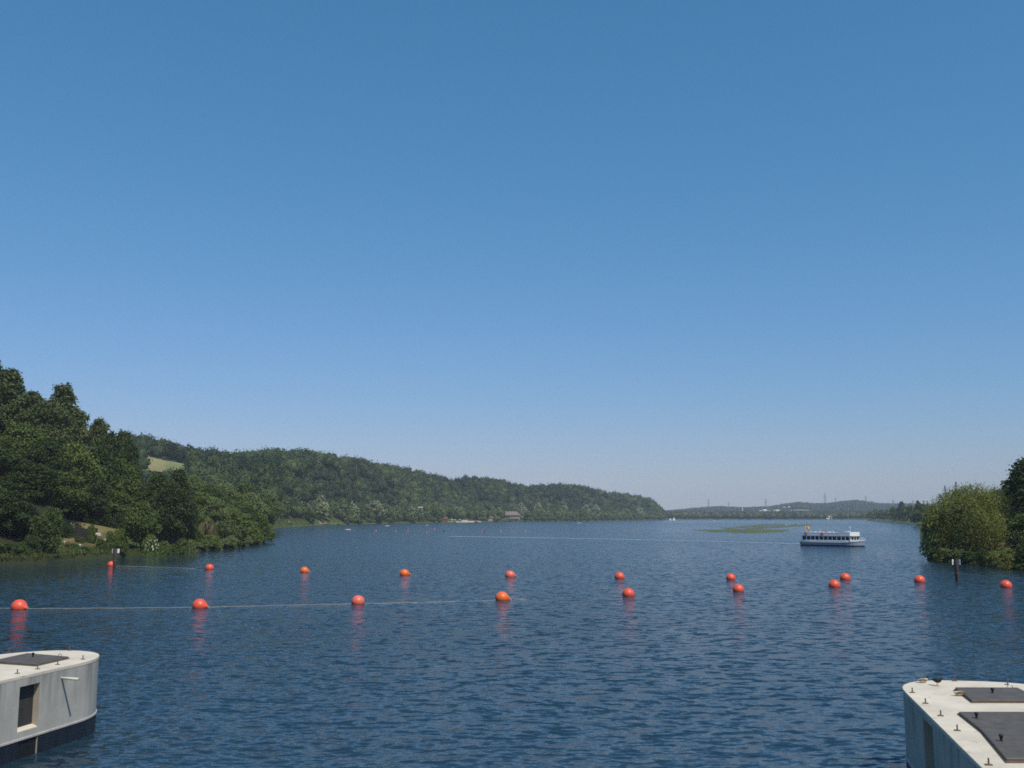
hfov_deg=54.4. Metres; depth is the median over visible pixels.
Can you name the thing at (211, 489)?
tree
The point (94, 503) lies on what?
tree
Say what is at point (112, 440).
tree
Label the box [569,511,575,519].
tree
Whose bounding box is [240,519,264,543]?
shrub
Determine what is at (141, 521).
tree
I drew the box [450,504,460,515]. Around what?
tree
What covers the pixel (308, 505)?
tree
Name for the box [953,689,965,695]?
duck
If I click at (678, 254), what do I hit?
sky
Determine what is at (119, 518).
bush
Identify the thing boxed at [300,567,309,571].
buoy
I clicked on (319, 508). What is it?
tree
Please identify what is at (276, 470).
hillside forest
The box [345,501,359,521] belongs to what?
tree
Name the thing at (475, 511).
tree
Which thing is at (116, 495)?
tree
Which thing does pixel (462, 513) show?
tree
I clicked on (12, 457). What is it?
tree
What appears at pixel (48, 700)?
weir pier
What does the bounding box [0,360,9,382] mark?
tree
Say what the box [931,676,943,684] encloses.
duck
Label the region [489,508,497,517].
tree
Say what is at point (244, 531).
shrub
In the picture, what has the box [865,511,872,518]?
tree
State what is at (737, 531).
water weed
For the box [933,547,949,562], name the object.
bush
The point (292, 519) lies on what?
bank grass
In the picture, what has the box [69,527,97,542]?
retaining wall
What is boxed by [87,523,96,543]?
bush
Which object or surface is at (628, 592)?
buoy
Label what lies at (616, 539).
wake
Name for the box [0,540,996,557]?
bank grass
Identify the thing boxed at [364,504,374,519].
tree
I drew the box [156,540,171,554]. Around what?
shrub
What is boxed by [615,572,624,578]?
buoy
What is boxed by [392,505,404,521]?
tree
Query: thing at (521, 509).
tree
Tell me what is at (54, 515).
bush
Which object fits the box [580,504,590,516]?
tree
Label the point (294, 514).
tree
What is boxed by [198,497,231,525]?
tree
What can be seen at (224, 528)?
shrub
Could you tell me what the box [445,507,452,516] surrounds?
tree
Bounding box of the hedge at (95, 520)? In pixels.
[80,514,117,528]
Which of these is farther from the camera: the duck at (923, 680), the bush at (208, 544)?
the bush at (208, 544)
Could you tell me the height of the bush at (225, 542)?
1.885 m
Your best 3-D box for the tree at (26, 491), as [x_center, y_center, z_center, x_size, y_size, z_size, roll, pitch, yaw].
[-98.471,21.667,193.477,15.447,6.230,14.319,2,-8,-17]
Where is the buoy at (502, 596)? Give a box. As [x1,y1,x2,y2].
[495,592,510,600]
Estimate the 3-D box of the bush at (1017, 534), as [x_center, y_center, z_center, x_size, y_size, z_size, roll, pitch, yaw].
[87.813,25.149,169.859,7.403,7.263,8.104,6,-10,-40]
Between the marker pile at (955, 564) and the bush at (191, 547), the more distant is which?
the bush at (191, 547)
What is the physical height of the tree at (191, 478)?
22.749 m
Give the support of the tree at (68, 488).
on the ground at (158, 464)
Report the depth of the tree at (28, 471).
203.15 m
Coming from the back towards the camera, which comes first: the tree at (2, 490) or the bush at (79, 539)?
the bush at (79, 539)
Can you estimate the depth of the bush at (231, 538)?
249.05 m
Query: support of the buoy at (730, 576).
on the lake water
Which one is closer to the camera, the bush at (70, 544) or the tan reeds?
the bush at (70, 544)
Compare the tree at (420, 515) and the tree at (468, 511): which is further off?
the tree at (468, 511)
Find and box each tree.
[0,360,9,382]
[0,367,33,435]
[0,422,49,454]
[0,436,30,476]
[0,459,65,496]
[0,479,48,504]
[0,485,7,494]
[0,489,39,536]
[15,398,80,450]
[16,389,46,421]
[20,438,75,475]
[30,469,92,508]
[48,382,83,444]
[61,440,106,519]
[62,470,113,516]
[77,409,96,449]
[85,442,126,490]
[89,416,109,446]
[91,429,124,459]
[105,479,134,518]
[111,458,141,507]
[117,429,131,446]
[121,438,146,483]
[123,499,163,550]
[135,470,173,537]
[148,480,199,544]
[170,469,198,540]
[177,496,200,539]
[186,474,205,484]
[189,479,205,491]
[192,491,213,522]
[198,483,235,505]
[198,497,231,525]
[214,478,235,494]
[222,490,250,509]
[227,506,250,525]
[233,481,260,499]
[239,504,259,520]
[243,492,272,517]
[258,489,286,521]
[262,499,279,525]
[284,499,297,517]
[292,503,301,517]
[300,501,316,518]
[301,507,318,521]
[311,501,328,518]
[312,495,329,519]
[323,506,333,518]
[330,502,340,515]
[339,501,347,511]
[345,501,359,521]
[355,502,367,519]
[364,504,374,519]
[366,499,384,521]
[372,504,385,520]
[381,503,391,519]
[385,507,395,520]
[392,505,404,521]
[400,504,408,520]
[406,507,419,521]
[414,508,425,521]
[423,505,432,520]
[428,505,441,519]
[437,504,445,517]
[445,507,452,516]
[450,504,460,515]
[457,507,465,518]
[465,509,473,517]
[468,506,477,518]
[477,507,486,520]
[485,511,492,518]
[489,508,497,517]
[496,507,503,518]
[517,502,526,518]
[522,511,532,519]
[533,502,543,512]
[539,509,546,519]
[550,506,556,519]
[561,501,567,510]
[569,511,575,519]
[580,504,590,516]
[581,508,589,517]
[592,504,600,516]
[636,507,643,516]
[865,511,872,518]
[871,508,878,518]
[876,509,884,519]
[882,509,891,519]
[888,506,897,520]
[894,507,899,520]
[897,501,904,520]
[897,506,908,521]
[904,505,913,521]
[910,501,926,523]
[918,481,1011,551]
[967,481,1023,541]
[996,456,1023,513]
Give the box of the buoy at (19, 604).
[11,599,28,609]
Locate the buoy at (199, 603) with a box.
[192,599,208,608]
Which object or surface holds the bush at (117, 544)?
on the ground at (158, 464)
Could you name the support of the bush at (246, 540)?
on the ground at (158, 464)
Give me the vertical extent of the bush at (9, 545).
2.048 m
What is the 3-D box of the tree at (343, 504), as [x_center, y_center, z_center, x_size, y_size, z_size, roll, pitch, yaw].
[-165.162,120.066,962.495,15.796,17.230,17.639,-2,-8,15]
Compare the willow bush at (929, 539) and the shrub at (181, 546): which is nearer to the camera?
the willow bush at (929, 539)
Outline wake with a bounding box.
[452,536,787,543]
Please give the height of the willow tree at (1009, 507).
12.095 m
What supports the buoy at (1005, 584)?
on the lake water
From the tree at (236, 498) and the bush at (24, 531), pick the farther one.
the tree at (236, 498)
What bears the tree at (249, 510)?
on the ground at (158, 464)
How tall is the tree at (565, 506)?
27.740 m
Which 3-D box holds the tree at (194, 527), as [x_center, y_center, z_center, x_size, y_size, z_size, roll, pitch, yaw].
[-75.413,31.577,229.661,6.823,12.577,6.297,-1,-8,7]
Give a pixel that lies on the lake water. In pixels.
(684, 657)
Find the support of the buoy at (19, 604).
on the lake water
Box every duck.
[916,675,929,682]
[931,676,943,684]
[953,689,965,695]
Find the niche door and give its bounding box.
[17,684,33,727]
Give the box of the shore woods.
[661,507,909,518]
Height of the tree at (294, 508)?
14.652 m
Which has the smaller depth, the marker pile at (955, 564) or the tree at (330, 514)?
the marker pile at (955, 564)
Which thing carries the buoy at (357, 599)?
on the lake water
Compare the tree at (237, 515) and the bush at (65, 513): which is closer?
the bush at (65, 513)
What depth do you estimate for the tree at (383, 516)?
1046.77 m
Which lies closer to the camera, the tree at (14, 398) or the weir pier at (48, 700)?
the weir pier at (48, 700)
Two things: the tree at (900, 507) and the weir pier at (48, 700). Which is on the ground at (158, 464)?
the tree at (900, 507)
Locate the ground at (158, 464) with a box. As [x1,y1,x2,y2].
[0,453,1019,568]
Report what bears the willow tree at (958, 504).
on the ground at (158, 464)
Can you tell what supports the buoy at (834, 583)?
on the lake water
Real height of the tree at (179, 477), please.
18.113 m
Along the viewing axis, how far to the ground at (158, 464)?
244.75 m
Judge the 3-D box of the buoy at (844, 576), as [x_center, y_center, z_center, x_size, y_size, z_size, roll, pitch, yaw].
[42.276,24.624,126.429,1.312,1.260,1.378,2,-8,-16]
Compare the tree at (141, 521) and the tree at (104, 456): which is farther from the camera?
the tree at (104, 456)
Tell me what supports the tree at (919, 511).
on the ground at (158, 464)
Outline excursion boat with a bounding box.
[800,526,865,546]
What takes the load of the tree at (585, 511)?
on the ground at (158, 464)
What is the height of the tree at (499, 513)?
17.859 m
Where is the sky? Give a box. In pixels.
[0,0,1023,510]
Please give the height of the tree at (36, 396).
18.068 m
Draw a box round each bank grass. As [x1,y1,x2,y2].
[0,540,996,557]
[272,517,647,527]
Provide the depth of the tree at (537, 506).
1519.01 m
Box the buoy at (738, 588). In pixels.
[733,584,743,591]
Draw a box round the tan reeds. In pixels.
[198,521,230,535]
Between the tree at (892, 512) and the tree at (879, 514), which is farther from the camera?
the tree at (879, 514)
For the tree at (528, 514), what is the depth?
1472.90 m
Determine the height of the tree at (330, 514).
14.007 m
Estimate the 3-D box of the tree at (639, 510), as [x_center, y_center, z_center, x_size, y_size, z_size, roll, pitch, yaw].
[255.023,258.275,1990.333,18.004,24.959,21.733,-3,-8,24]
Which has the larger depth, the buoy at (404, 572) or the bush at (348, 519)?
the bush at (348, 519)
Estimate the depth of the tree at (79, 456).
223.94 m
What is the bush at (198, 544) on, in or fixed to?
on the ground at (158, 464)
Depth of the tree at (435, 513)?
1206.84 m
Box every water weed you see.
[698,529,787,532]
[716,524,810,529]
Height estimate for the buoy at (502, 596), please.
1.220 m
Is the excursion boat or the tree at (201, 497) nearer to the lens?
the excursion boat
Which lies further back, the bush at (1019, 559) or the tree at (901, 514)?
the tree at (901, 514)
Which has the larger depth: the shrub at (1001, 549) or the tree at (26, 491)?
the tree at (26, 491)
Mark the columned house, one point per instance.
(511, 515)
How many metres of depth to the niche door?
33.73 m
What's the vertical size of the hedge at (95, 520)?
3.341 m
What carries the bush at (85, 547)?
on the ground at (158, 464)
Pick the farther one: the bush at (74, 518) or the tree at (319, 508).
the tree at (319, 508)
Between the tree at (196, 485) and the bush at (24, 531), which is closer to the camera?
the bush at (24, 531)
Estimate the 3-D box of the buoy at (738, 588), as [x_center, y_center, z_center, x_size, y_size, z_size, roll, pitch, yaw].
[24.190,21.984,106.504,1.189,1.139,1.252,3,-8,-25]
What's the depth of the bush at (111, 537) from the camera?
201.14 m
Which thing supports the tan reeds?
on the ground at (158, 464)
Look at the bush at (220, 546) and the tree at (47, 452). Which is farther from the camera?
the bush at (220, 546)
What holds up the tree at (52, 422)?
on the ground at (158, 464)
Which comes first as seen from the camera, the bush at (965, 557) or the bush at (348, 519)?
the bush at (965, 557)
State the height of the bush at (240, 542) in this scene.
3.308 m
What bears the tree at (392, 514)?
on the ground at (158, 464)
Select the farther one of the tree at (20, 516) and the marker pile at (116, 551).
the tree at (20, 516)
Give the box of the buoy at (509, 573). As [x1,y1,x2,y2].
[505,570,515,576]
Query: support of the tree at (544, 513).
on the ground at (158, 464)
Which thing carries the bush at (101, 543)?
on the ground at (158, 464)
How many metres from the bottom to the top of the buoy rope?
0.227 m
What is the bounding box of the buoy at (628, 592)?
[622,588,634,595]
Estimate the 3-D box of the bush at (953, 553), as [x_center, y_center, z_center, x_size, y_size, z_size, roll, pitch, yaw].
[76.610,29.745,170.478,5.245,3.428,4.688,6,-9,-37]
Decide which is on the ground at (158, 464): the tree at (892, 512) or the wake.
the tree at (892, 512)
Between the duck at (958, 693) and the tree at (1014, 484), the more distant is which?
the tree at (1014, 484)
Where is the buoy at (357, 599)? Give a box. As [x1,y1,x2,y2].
[351,595,364,603]
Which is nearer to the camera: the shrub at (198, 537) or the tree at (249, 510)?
the shrub at (198, 537)
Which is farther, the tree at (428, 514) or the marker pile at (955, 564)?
the tree at (428, 514)
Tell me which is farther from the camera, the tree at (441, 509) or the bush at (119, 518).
the tree at (441, 509)
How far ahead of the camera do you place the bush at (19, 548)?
170.78 m
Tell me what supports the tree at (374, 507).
on the ground at (158, 464)
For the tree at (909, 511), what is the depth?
1023.41 m
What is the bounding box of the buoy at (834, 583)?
[828,580,839,586]
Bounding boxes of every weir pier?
[0,645,98,765]
[903,674,1023,767]
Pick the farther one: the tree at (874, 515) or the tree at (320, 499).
the tree at (874, 515)
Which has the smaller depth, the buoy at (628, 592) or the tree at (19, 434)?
the buoy at (628, 592)
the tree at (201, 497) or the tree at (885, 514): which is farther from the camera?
the tree at (885, 514)
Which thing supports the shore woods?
on the ground at (158, 464)
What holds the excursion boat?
on the lake water
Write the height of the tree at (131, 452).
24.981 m
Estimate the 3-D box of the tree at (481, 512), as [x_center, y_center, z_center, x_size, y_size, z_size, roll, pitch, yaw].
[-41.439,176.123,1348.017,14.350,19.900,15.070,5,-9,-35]
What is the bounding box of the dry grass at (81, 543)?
[62,532,1018,551]
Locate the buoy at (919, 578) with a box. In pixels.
[914,575,924,581]
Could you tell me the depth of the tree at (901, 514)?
1138.00 m
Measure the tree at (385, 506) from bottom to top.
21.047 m
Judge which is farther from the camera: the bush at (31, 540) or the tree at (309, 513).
the tree at (309, 513)
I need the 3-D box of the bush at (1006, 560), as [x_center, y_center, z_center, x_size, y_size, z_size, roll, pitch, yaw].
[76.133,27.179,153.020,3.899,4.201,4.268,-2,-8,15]
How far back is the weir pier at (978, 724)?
26.98 m
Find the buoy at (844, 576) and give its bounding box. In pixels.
[840,573,850,579]
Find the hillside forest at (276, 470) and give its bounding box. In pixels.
[108,431,668,521]
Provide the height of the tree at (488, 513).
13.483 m
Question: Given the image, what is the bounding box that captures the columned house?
[504,511,519,519]
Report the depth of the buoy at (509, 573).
131.94 m
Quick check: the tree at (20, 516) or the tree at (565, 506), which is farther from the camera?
the tree at (565, 506)
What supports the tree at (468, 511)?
on the ground at (158, 464)
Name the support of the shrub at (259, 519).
on the ground at (158, 464)
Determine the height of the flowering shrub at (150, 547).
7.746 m
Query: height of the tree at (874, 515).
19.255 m
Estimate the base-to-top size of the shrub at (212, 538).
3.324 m
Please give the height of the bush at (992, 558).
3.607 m
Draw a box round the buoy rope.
[36,599,520,608]
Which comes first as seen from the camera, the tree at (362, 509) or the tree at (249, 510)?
the tree at (249, 510)
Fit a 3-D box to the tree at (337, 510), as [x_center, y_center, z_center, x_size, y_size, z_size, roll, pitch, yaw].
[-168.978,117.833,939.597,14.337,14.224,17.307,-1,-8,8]
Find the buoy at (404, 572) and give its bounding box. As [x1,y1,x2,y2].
[400,569,409,574]
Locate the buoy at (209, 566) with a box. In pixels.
[205,564,213,569]
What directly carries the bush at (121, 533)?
on the ground at (158, 464)
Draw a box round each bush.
[0,543,13,552]
[2,515,39,534]
[8,541,31,556]
[23,533,41,553]
[26,516,63,553]
[41,506,63,534]
[61,520,74,537]
[63,510,78,517]
[64,543,81,547]
[65,514,82,521]
[74,536,87,542]
[78,546,90,549]
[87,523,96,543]
[95,508,112,524]
[95,538,108,549]
[105,529,119,546]
[109,540,128,552]
[113,512,127,529]
[114,527,128,544]
[187,539,198,551]
[190,542,203,547]
[202,539,212,547]
[213,538,223,549]
[220,539,234,545]
[225,535,239,544]
[234,535,243,544]
[242,535,253,544]
[343,516,353,523]
[406,516,414,521]
[919,504,955,557]
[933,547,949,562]
[945,548,964,563]
[959,550,977,564]
[971,548,989,565]
[985,550,1001,566]
[996,547,1016,568]
[1002,513,1023,548]
[1014,544,1023,570]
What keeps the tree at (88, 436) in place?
on the ground at (158, 464)
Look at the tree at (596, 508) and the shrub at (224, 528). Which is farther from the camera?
the tree at (596, 508)
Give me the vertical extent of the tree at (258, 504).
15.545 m
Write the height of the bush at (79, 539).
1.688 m
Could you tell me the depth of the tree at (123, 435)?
267.96 m
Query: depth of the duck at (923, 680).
31.87 m
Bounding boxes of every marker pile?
[112,548,119,566]
[952,559,959,581]
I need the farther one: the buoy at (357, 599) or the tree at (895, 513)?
the tree at (895, 513)
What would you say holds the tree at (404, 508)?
on the ground at (158, 464)
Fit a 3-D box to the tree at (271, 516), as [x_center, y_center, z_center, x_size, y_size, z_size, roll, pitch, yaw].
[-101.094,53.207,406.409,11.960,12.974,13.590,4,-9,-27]
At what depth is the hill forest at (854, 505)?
3789.96 m
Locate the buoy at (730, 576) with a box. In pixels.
[726,574,734,579]
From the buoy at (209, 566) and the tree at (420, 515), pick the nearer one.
the buoy at (209, 566)
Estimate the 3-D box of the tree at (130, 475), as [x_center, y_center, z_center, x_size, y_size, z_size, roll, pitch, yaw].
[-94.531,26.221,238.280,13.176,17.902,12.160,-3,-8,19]
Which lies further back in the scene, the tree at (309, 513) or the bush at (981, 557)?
the tree at (309, 513)
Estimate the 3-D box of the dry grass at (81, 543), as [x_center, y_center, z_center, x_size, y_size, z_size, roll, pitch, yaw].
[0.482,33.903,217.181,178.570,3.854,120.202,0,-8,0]
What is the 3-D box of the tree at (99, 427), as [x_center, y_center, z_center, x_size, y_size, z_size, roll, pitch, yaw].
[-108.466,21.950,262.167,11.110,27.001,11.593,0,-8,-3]
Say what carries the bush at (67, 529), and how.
on the ground at (158, 464)
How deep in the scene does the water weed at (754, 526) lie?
759.76 m
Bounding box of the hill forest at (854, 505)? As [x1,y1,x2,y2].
[668,499,949,513]
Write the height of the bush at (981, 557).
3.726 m
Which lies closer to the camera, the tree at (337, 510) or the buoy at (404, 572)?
the buoy at (404, 572)
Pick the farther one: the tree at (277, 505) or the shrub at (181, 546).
the tree at (277, 505)
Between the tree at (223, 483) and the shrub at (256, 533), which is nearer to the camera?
the shrub at (256, 533)
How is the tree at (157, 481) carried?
on the ground at (158, 464)
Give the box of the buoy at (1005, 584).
[1000,580,1011,587]
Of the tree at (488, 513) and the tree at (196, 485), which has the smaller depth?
the tree at (196, 485)
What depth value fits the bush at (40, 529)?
177.24 m
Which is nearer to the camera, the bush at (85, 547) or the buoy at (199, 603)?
the buoy at (199, 603)
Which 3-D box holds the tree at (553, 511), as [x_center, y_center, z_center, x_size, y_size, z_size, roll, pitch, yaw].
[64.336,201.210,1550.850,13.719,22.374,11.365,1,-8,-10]
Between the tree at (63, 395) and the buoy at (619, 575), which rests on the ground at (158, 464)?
the tree at (63, 395)
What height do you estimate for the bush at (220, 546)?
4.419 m
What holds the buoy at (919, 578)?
on the lake water
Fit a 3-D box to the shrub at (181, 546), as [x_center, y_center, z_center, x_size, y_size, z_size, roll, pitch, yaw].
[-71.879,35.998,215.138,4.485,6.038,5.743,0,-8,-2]
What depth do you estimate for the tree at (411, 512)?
1141.14 m
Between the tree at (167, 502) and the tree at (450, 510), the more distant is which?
the tree at (450, 510)
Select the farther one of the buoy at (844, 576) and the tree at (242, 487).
the tree at (242, 487)
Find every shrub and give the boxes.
[140,532,160,555]
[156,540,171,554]
[171,537,189,553]
[185,526,207,547]
[203,535,219,546]
[212,519,242,544]
[231,523,250,537]
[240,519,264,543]
[250,512,275,541]
[993,547,1010,551]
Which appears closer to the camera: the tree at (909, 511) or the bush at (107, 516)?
the bush at (107, 516)
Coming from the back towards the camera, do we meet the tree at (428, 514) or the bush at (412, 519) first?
the tree at (428, 514)
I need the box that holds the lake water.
[0,519,1023,767]
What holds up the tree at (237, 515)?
on the ground at (158, 464)

